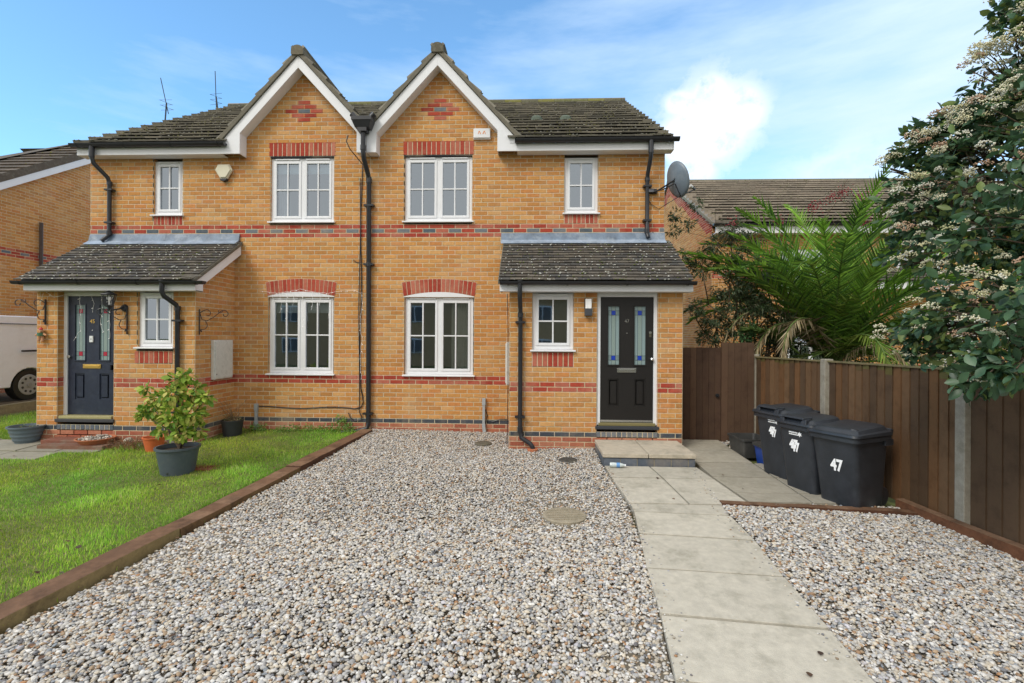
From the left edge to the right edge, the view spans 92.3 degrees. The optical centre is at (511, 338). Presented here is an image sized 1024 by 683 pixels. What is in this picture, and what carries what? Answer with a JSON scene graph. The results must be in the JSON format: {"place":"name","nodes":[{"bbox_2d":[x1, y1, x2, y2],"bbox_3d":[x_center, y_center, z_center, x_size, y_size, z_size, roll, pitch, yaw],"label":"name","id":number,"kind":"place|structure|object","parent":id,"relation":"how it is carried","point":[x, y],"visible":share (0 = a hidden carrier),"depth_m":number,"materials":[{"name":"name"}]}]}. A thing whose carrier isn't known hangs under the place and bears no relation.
{"place":"outdoors","nodes":[
{"label":"outdoors","id":0,"kind":"place"},
{"bbox_2d":[0,393,36,414],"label":"driveway","id":1,"kind":"structure","parent":0,"point":[8,405],"depth_m":10.52,"materials":[{"name":"concrete"}]},
{"bbox_2d":[0,315,36,399],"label":"panel van","id":2,"kind":"object","parent":1,"relation":"on","point":[18,359],"visible":0.8,"depth_m":10.61,"materials":[{"name":"paint"}]},
{"bbox_2d":[0,436,121,459],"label":"pavement","id":3,"kind":"structure","parent":0,"point":[39,448],"depth_m":7.23,"materials":[{"name":"grey concrete"}]},
{"bbox_2d":[5,423,46,443],"bbox_3d":[-7.555,1.486,7.653,0.470,0.299,0.470,0,0,2],"label":"bowl planter","id":4,"kind":"object","parent":3,"relation":"on","point":[25,433],"visible":0.98,"depth_m":7.54,"materials":[{"name":"grey plastic"}]},
{"bbox_2d":[74,434,116,445],"bbox_3d":[-6.303,1.561,7.440,0.500,0.178,0.500,0,0,2],"label":"terracotta bowl","id":5,"kind":"object","parent":3,"relation":"on","point":[97,439],"visible":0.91,"depth_m":7.34,"materials":[{"name":"orange ceramic"}]},
{"bbox_2d":[0,410,358,603],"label":"lawn","id":6,"kind":"structure","parent":0,"point":[43,526],"depth_m":5.38,"materials":[{"name":"plant"}]},
{"bbox_2d":[0,410,35,439],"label":"grass","id":7,"kind":"structure","parent":6,"relation":"on","point":[15,418],"depth_m":9.26,"materials":[{"name":"green plant"}]},
{"bbox_2d":[101,435,168,450],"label":"dead plants","id":8,"kind":"object","parent":6,"relation":"on","point":[130,443],"visible":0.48,"depth_m":7.35,"materials":[{"name":"brown plant"}]},
{"bbox_2d":[141,435,164,452],"bbox_3d":[-5.261,1.554,7.226,0.300,0.220,0.300,0,0,2],"label":"flower pot","id":9,"kind":"object","parent":6,"relation":"on","point":[150,443],"visible":0.66,"depth_m":7.12,"materials":[{"name":"orange ceramic"}]},
{"bbox_2d":[133,367,217,476],"bbox_3d":[-4.327,1.040,6.295,1.014,1.343,0.644,0,0,30],"label":"potted shrub","id":10,"kind":"object","parent":6,"relation":"on","point":[178,456],"visible":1,"depth_m":6.18,"materials":[{"name":"green plant"}]},
{"bbox_2d":[0,423,369,461],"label":"grass","id":11,"kind":"structure","parent":6,"relation":"on","point":[231,443],"depth_m":7.33,"materials":[{"name":"green plant"}]},
{"bbox_2d":[195,465,221,470],"bbox_3d":[-4.035,1.695,6.424,0.340,0.020,0.240,0,0,2],"label":"dirt patch","id":12,"kind":"object","parent":6,"relation":"on","point":[204,467],"visible":0.64,"depth_m":6.42,"materials":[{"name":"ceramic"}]},
{"bbox_2d":[216,398,251,436],"bbox_3d":[-4.665,1.296,8.207,0.618,0.653,0.512,0,0,-20],"label":"flower pot","id":13,"kind":"object","parent":6,"relation":"on","point":[231,425],"visible":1,"depth_m":8.10,"materials":[{"name":"black plastic"}]},
{"bbox_2d":[247,414,354,432],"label":"weeds","id":14,"kind":"object","parent":6,"relation":"on","point":[343,420],"visible":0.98,"depth_m":8.44,"materials":[{"name":"green plant"}]},
{"bbox_2d":[0,432,674,682],"bbox_3d":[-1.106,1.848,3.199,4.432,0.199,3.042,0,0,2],"label":"gravel","id":15,"kind":"structure","parent":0,"point":[439,567],"depth_m":3.28,"materials":[{"name":"grey gravel"}]},
{"bbox_2d":[0,455,835,675],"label":"fallen leaves","id":16,"kind":"object","parent":15,"relation":"on","point":[37,619],"visible":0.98,"depth_m":3.71,"materials":[{"name":"brown plant"}]},
{"bbox_2d":[475,441,491,445],"bbox_3d":[-0.448,1.652,7.695,0.260,0.060,0.258,0,0,2],"label":"manhole cover","id":17,"kind":"object","parent":15,"relation":"on","point":[483,443],"visible":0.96,"depth_m":7.63,"materials":[{"name":"concrete"}]},
{"bbox_2d":[542,507,586,525],"bbox_3d":[0.526,1.784,4.932,0.440,0.054,0.437,0,0,2],"label":"manhole cover","id":18,"kind":"object","parent":15,"relation":"on","point":[563,516],"visible":0.95,"depth_m":4.87,"materials":[{"name":"concrete"}]},
{"bbox_2d":[559,457,577,464],"bbox_3d":[0.774,1.692,6.763,0.260,0.074,0.258,0,0,2],"label":"manhole cover","id":19,"kind":"object","parent":15,"relation":"on","point":[568,460],"visible":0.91,"depth_m":6.72,"materials":[{"name":"metal"}]},
{"bbox_2d":[213,428,635,529],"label":"gravel","id":20,"kind":"structure","parent":0,"point":[461,464],"depth_m":5.73,"materials":[{"name":"grey gravel"}]},
{"bbox_2d":[527,448,537,451],"bbox_3d":[0.306,1.664,7.303,0.160,0.055,0.158,0,0,2],"label":"drain collar","id":21,"kind":"object","parent":20,"relation":"on","point":[532,450],"visible":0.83,"depth_m":7.25,"materials":[{"name":"ceramic"}]},
{"bbox_2d":[0,0,1023,187],"label":"sky","id":22,"kind":"structure","parent":0,"point":[749,89],"materials":[{"name":"blue"}]},
{"bbox_2d":[605,439,873,682],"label":"path","id":23,"kind":"structure","parent":0,"point":[747,621],"depth_m":3.64,"materials":[{"name":"grey concrete"}]},
{"bbox_2d":[610,462,625,467],"bbox_3d":[1.381,1.652,6.413,0.205,0.066,0.064,0,0,10],"label":"water bottle","id":24,"kind":"object","parent":23,"relation":"on","point":[616,464],"visible":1,"depth_m":6.39,"materials":[{"name":"white plastic"}]},
{"bbox_2d":[720,440,729,447],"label":"gravel","id":25,"kind":"structure","parent":23,"relation":"on","point":[726,443],"depth_m":7.76,"materials":[{"name":"white gravel"}]},
{"bbox_2d":[727,433,760,457],"bbox_3d":[3.465,1.565,7.191,0.433,0.270,0.515,0,0,-1],"label":"recycling box","id":26,"kind":"object","parent":23,"relation":"on","point":[741,445],"visible":0.64,"depth_m":7.10,"materials":[{"name":"grey plastic"}]},
{"bbox_2d":[752,441,762,463],"bbox_3d":[3.571,1.578,6.626,0.471,0.300,0.471,0,0,-1],"label":"recycling box","id":27,"kind":"object","parent":23,"relation":"on","point":[758,450],"visible":0.23,"depth_m":6.71,"materials":[{"name":"blue plastic"}]},
{"bbox_2d":[752,403,819,479],"bbox_3d":[3.451,1.295,6.196,0.605,0.910,0.550,0,0,-15],"label":"wheelie bin","id":28,"kind":"object","parent":23,"relation":"on","point":[771,444],"visible":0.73,"depth_m":6.12,"materials":[{"name":"plastic"}]},
{"bbox_2d":[775,412,839,494],"bbox_3d":[3.461,1.327,5.696,0.585,0.890,0.528,0,0,-19],"label":"wheelie bin","id":29,"kind":"object","parent":23,"relation":"on","point":[800,458],"visible":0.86,"depth_m":5.58,"materials":[{"name":"plastic"}]},
{"bbox_2d":[807,419,893,507],"bbox_3d":[3.654,1.348,5.309,0.716,0.869,0.550,0,0,-25],"label":"wheelie bin","id":30,"kind":"object","parent":23,"relation":"on","point":[850,456],"visible":0.99,"depth_m":5.14,"materials":[{"name":"plastic"}]},
{"bbox_2d":[607,470,871,682],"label":"gravel","id":31,"kind":"structure","parent":0,"point":[676,653],"depth_m":3.60,"materials":[{"name":"grey gravel"}]},
{"bbox_2d":[603,437,894,542],"bbox_3d":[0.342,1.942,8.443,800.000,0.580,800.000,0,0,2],"label":"ground","id":32,"kind":"structure","parent":0,"point":[890,502],"depth_m":5.56,"materials":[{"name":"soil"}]},
{"bbox_2d":[0,144,90,392],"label":"brick house","id":33,"kind":"structure","parent":32,"relation":"on","point":[44,205],"depth_m":12.92,"materials":[{"name":"brick"}]},
{"bbox_2d":[0,527,179,634],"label":"timber sleeper","id":34,"kind":"object","parent":32,"relation":"on","point":[22,607],"visible":0.8,"depth_m":3.63,"materials":[{"name":"brown wood"}]},
{"bbox_2d":[9,44,385,442],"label":"semi detached house","id":35,"kind":"structure","parent":32,"relation":"on","point":[181,234],"depth_m":8.58,"materials":[{"name":"brick"}]},
{"bbox_2d":[14,299,46,324],"bbox_3d":[-7.527,-0.416,7.680,0.399,0.401,0.028,0,0,-16],"label":"hanging bracket","id":36,"kind":"object","parent":35,"relation":"attached to","point":[44,309],"visible":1,"depth_m":7.71,"materials":[{"name":"black metal"}]},
{"bbox_2d":[35,326,46,341],"bbox_3d":[-7.383,-0.103,7.706,0.178,0.305,0.095,0,0,20],"label":"hanging ornament","id":37,"kind":"object","parent":36,"relation":"hanging from","point":[41,334],"visible":1,"depth_m":7.69,"materials":[{"name":"fabric"}]},
{"bbox_2d":[40,293,113,340],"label":"string lights","id":38,"kind":"object","parent":35,"relation":"hanging from","point":[92,311],"visible":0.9,"depth_m":7.77},
{"bbox_2d":[67,296,113,414],"bbox_3d":[-6.699,0.271,7.845,0.804,1.887,0.095,0,0,2],"label":"front door","id":39,"kind":"structure","parent":35,"relation":"in","point":[90,356],"depth_m":7.85,"materials":[{"name":"blue wood"}]},
{"bbox_2d":[96,308,127,333],"bbox_3d":[-6.194,-0.268,7.612,0.399,0.401,0.028,0,0,-20],"label":"hanging bracket","id":40,"kind":"object","parent":35,"relation":"attached to","point":[126,317],"visible":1,"depth_m":7.66,"materials":[{"name":"black metal"}]},
{"bbox_2d":[101,291,127,311],"bbox_3d":[-6.156,-0.577,7.593,0.190,0.320,0.332,0,0,32],"label":"wall lamp","id":41,"kind":"object","parent":35,"relation":"attached to","point":[123,306],"visible":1,"depth_m":7.54,"materials":[{"name":"black metal"}]},
{"bbox_2d":[133,292,174,348],"bbox_3d":[-5.568,-0.281,7.700,0.635,0.885,0.150,0,0,2],"label":"window","id":42,"kind":"structure","parent":35,"relation":"in","point":[144,343],"depth_m":7.71,"materials":[{"name":"white plastic"}]},
{"bbox_2d":[160,78,172,119],"bbox_3d":[-9.318,-6.002,13.253,0.344,2.054,0.105,0,0,-12],"label":"tv aerial","id":43,"kind":"object","parent":35,"relation":"attached to","point":[166,108],"visible":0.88,"depth_m":13.25,"materials":[{"name":"grey metal"}]},
{"bbox_2d":[150,162,183,215],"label":"window","id":44,"kind":"structure","parent":35,"relation":"in","point":[159,211],"depth_m":8.74,"materials":[{"name":"white plastic"}]},
{"bbox_2d":[199,309,228,334],"bbox_3d":[-4.751,-0.259,7.837,0.399,0.401,0.028,0,0,-33],"label":"hanging bracket","id":45,"kind":"object","parent":35,"relation":"attached to","point":[209,319],"visible":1,"depth_m":7.78,"materials":[{"name":"black metal"}]},
{"bbox_2d":[210,71,221,107],"bbox_3d":[-7.924,-6.206,13.197,0.344,1.942,0.068,0,0,-3],"label":"tv aerial","id":46,"kind":"object","parent":35,"relation":"attached to","point":[215,94],"visible":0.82,"depth_m":13.19,"materials":[{"name":"grey metal"}]},
{"bbox_2d":[211,340,232,379],"bbox_3d":[-4.870,0.351,8.271,0.072,0.650,0.500,0,0,2],"label":"meter box","id":47,"kind":"object","parent":35,"relation":"attached to","point":[221,359],"visible":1,"depth_m":8.19,"materials":[{"name":"white plastic"}]},
{"bbox_2d":[215,342,232,378],"bbox_3d":[-4.842,0.356,8.270,0.015,0.600,0.460,0,0,2],"label":"door","id":48,"kind":"structure","parent":47,"relation":"in","point":[223,350],"depth_m":8.25,"materials":[{"name":"white plastic"}]},
{"bbox_2d":[215,164,232,181],"bbox_3d":[-5.051,-2.900,8.624,0.306,0.300,0.079,0,0,2],"label":"alarm box","id":49,"kind":"object","parent":35,"relation":"attached to","point":[224,171],"visible":1,"depth_m":8.59,"materials":[{"name":"beige plastic"}]},
{"bbox_2d":[253,404,258,429],"bbox_3d":[-4.483,1.383,8.605,0.062,0.480,0.060,0,0,2],"label":"cable duct","id":50,"kind":"object","parent":35,"relation":"attached to","point":[256,407],"visible":0.86,"depth_m":8.59,"materials":[{"name":"grey plastic"}]},
{"bbox_2d":[265,292,334,375],"bbox_3d":[-3.696,-0.087,8.632,1.220,1.459,0.150,0,0,2],"label":"window","id":51,"kind":"structure","parent":35,"relation":"in","point":[302,369],"depth_m":8.64,"materials":[{"name":"white plastic"}]},
{"bbox_2d":[267,158,334,223],"bbox_3d":[-3.676,-2.592,8.632,1.195,1.150,0.150,0,0,2],"label":"window","id":52,"kind":"structure","parent":35,"relation":"in","point":[303,218],"depth_m":8.64,"materials":[{"name":"white plastic"}]},
{"bbox_2d":[259,135,362,420],"bbox_3d":[-3.505,-0.994,8.430,1.858,4.839,0.329,0,0,2],"label":"black cable","id":53,"kind":"object","parent":35,"relation":"attached to","point":[359,262],"visible":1,"depth_m":8.54,"materials":[{"name":"plastic"}]},
{"bbox_2d":[264,289,362,375],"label":"string lights","id":54,"kind":"object","parent":35,"relation":"attached to","point":[319,304],"visible":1,"depth_m":8.56},
{"bbox_2d":[163,467,299,537],"bbox_3d":[-2.946,1.750,5.366,0.200,0.217,1.838,0,0,9],"label":"timber sleeper","id":55,"kind":"object","parent":32,"relation":"on","point":[188,523],"visible":0.74,"depth_m":5.11,"materials":[{"name":"brown wood"}]},
{"bbox_2d":[286,429,372,470],"bbox_3d":[-2.630,1.659,7.315,0.200,0.238,2.088,0,0,9],"label":"timber sleeper","id":56,"kind":"object","parent":32,"relation":"on","point":[308,460],"visible":0.71,"depth_m":7.03,"materials":[{"name":"brown wood"}]},
{"bbox_2d":[341,42,697,449],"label":"semi detached house","id":57,"kind":"structure","parent":32,"relation":"on","point":[546,216],"depth_m":8.44,"materials":[{"name":"brick"}]},
{"bbox_2d":[402,157,473,222],"bbox_3d":[-1.275,-2.578,8.532,1.241,1.150,0.150,0,0,2],"label":"window","id":58,"kind":"structure","parent":57,"relation":"in","point":[438,217],"depth_m":8.54,"materials":[{"name":"white plastic"}]},
{"bbox_2d":[402,292,474,376],"bbox_3d":[-1.265,-0.072,8.530,1.259,1.459,0.150,0,0,2],"label":"window","id":59,"kind":"structure","parent":57,"relation":"in","point":[439,371],"depth_m":8.54,"materials":[{"name":"white plastic"}]},
{"bbox_2d":[473,128,490,139],"bbox_3d":[-0.516,-3.508,8.440,0.300,0.180,0.064,0,0,2],"label":"alarm box","id":60,"kind":"object","parent":57,"relation":"attached to","point":[481,133],"visible":1,"depth_m":8.41,"materials":[{"name":"white plastic"}]},
{"bbox_2d":[482,398,485,431],"bbox_3d":[-0.477,1.337,8.437,0.079,0.620,0.060,0,0,2],"label":"cable duct","id":61,"kind":"object","parent":57,"relation":"attached to","point":[483,414],"visible":0.87,"depth_m":8.42,"materials":[{"name":"grey plastic"}]},
{"bbox_2d":[505,342,508,384],"bbox_3d":[-0.057,0.395,7.989,0.075,0.670,0.500,0,0,2],"label":"meter box","id":62,"kind":"object","parent":57,"relation":"attached to","point":[507,363],"visible":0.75,"depth_m":7.74,"materials":[{"name":"white plastic"}]},
{"bbox_2d":[505,346,505,382],"bbox_3d":[-0.089,0.394,7.991,0.012,0.630,0.460,0,0,2],"label":"door","id":63,"kind":"structure","parent":62,"relation":"in","point":[505,346],"depth_m":7.76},
{"bbox_2d":[507,294,507,442],"bbox_3d":[-0.068,0.455,7.431,0.029,2.250,0.013,0,0,-11],"label":"black cable","id":64,"kind":"object","parent":57,"relation":"attached to","point":[507,394],"visible":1,"depth_m":7.43,"materials":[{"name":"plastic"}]},
{"bbox_2d":[530,293,575,351],"bbox_3d":[0.620,-0.244,7.441,0.682,0.885,0.150,0,0,2],"label":"window","id":65,"kind":"structure","parent":57,"relation":"in","point":[536,346],"depth_m":7.45,"materials":[{"name":"white plastic"}]},
{"bbox_2d":[562,158,599,214],"bbox_3d":[1.186,-2.611,8.428,0.636,0.985,0.150,0,0,2],"label":"window","id":66,"kind":"structure","parent":57,"relation":"in","point":[568,210],"depth_m":8.43,"materials":[{"name":"white plastic"}]},
{"bbox_2d":[584,299,591,315],"bbox_3d":[1.142,-0.468,7.350,0.110,0.260,0.082,0,0,2],"label":"wall lamp","id":67,"kind":"object","parent":57,"relation":"attached to","point":[587,307],"visible":1,"depth_m":7.31,"materials":[{"name":"metal"}]},
{"bbox_2d":[600,297,653,422],"bbox_3d":[1.730,0.322,7.399,0.789,1.887,0.119,0,0,2],"label":"front door","id":68,"kind":"structure","parent":57,"relation":"in","point":[626,337],"depth_m":7.42,"materials":[{"name":"black wood"}]},
{"bbox_2d":[649,161,695,208],"bbox_3d":[2.638,-2.255,8.211,0.730,1.269,0.467,0,0,34],"label":"satellite dish","id":69,"kind":"object","parent":57,"relation":"attached to","point":[678,182],"visible":1,"depth_m":8.03,"materials":[{"name":"grey metal"}]},
{"bbox_2d":[595,440,695,468],"bbox_3d":[1.832,1.626,6.918,1.220,0.210,0.878,0,0,2],"label":"door step","id":70,"kind":"object","parent":32,"relation":"on","point":[654,453],"depth_m":6.53,"materials":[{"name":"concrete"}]},
{"bbox_2d":[664,197,803,357],"bbox_3d":[4.324,-0.431,8.776,3.228,4.208,1.276,0,0,-16],"label":"climbing shrub","id":71,"kind":"object","parent":32,"relation":"on","point":[748,295],"visible":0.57,"depth_m":8.72,"materials":[{"name":"green plant"}]},
{"bbox_2d":[720,342,753,441],"bbox_3d":[3.633,0.867,7.950,0.514,1.602,0.089,0,0,2],"label":"fence panel","id":72,"kind":"object","parent":32,"relation":"on","point":[737,386],"visible":0.78,"depth_m":7.91,"materials":[{"name":"brown wood"}]},
{"bbox_2d":[682,347,720,440],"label":"garden gate","id":73,"kind":"structure","parent":72,"relation":"attached to","point":[701,408],"depth_m":7.95,"materials":[{"name":"brown wood"}]},
{"bbox_2d":[733,319,760,342],"bbox_3d":[3.984,0.654,8.401,0.525,2.003,0.429,0,0,2],"label":"shrub","id":74,"kind":"object","parent":32,"relation":"on","point":[750,333],"visible":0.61,"depth_m":8.38,"materials":[{"name":"green plant"}]},
{"bbox_2d":[719,500,916,516],"bbox_3d":[3.140,1.796,5.092,1.867,0.122,0.100,0,0,7],"label":"timber sleeper","id":75,"kind":"object","parent":32,"relation":"on","point":[885,511],"visible":0.47,"depth_m":5.06,"materials":[{"name":"brown wood"}]},
{"bbox_2d":[728,325,942,364],"bbox_3d":[6.296,0.569,9.078,4.423,2.205,1.830,0,0,2],"label":"hedge shrub","id":76,"kind":"object","parent":32,"relation":"on","point":[791,351],"visible":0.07,"depth_m":9.18,"materials":[{"name":"green plant"}]},
{"bbox_2d":[678,162,1023,371],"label":"palm tree","id":77,"kind":"object","parent":32,"relation":"on","point":[834,319],"visible":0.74,"depth_m":8.11,"materials":[{"name":"green plant"}]},
{"bbox_2d":[754,354,1023,544],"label":"garden fence","id":78,"kind":"object","parent":32,"relation":"on","point":[960,459],"visible":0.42,"depth_m":5.01,"materials":[{"name":"wood"}]},
{"bbox_2d":[867,0,1023,405],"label":"flowering shrub","id":79,"kind":"object","parent":32,"relation":"on","point":[984,125],"visible":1,"depth_m":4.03,"materials":[{"name":"green plant"}]},
{"bbox_2d":[895,498,1023,561],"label":"timber sleeper","id":80,"kind":"object","parent":32,"relation":"on","point":[1013,549],"visible":0.66,"depth_m":4.49,"materials":[{"name":"brown wood"}]},
{"bbox_2d":[664,177,1022,365],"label":"brick house","id":81,"kind":"structure","parent":0,"point":[723,197],"depth_m":15.44,"materials":[{"name":"brick"}]},
{"bbox_2d":[787,339,812,359],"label":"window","id":82,"kind":"structure","parent":81,"relation":"in","point":[809,357],"depth_m":13.94,"materials":[{"name":"white plastic"}]},
{"bbox_2d":[896,250,939,296],"bbox_3d":[11.399,-1.834,13.800,1.260,1.335,0.150,0,0,2],"label":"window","id":83,"kind":"structure","parent":81,"relation":"in","point":[906,250],"depth_m":13.81,"materials":[{"name":"white plastic"}]},
{"bbox_2d":[722,504,1023,682],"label":"gravel","id":84,"kind":"structure","parent":0,"point":[991,590],"depth_m":3.60,"materials":[{"name":"grey gravel"}]}
]}

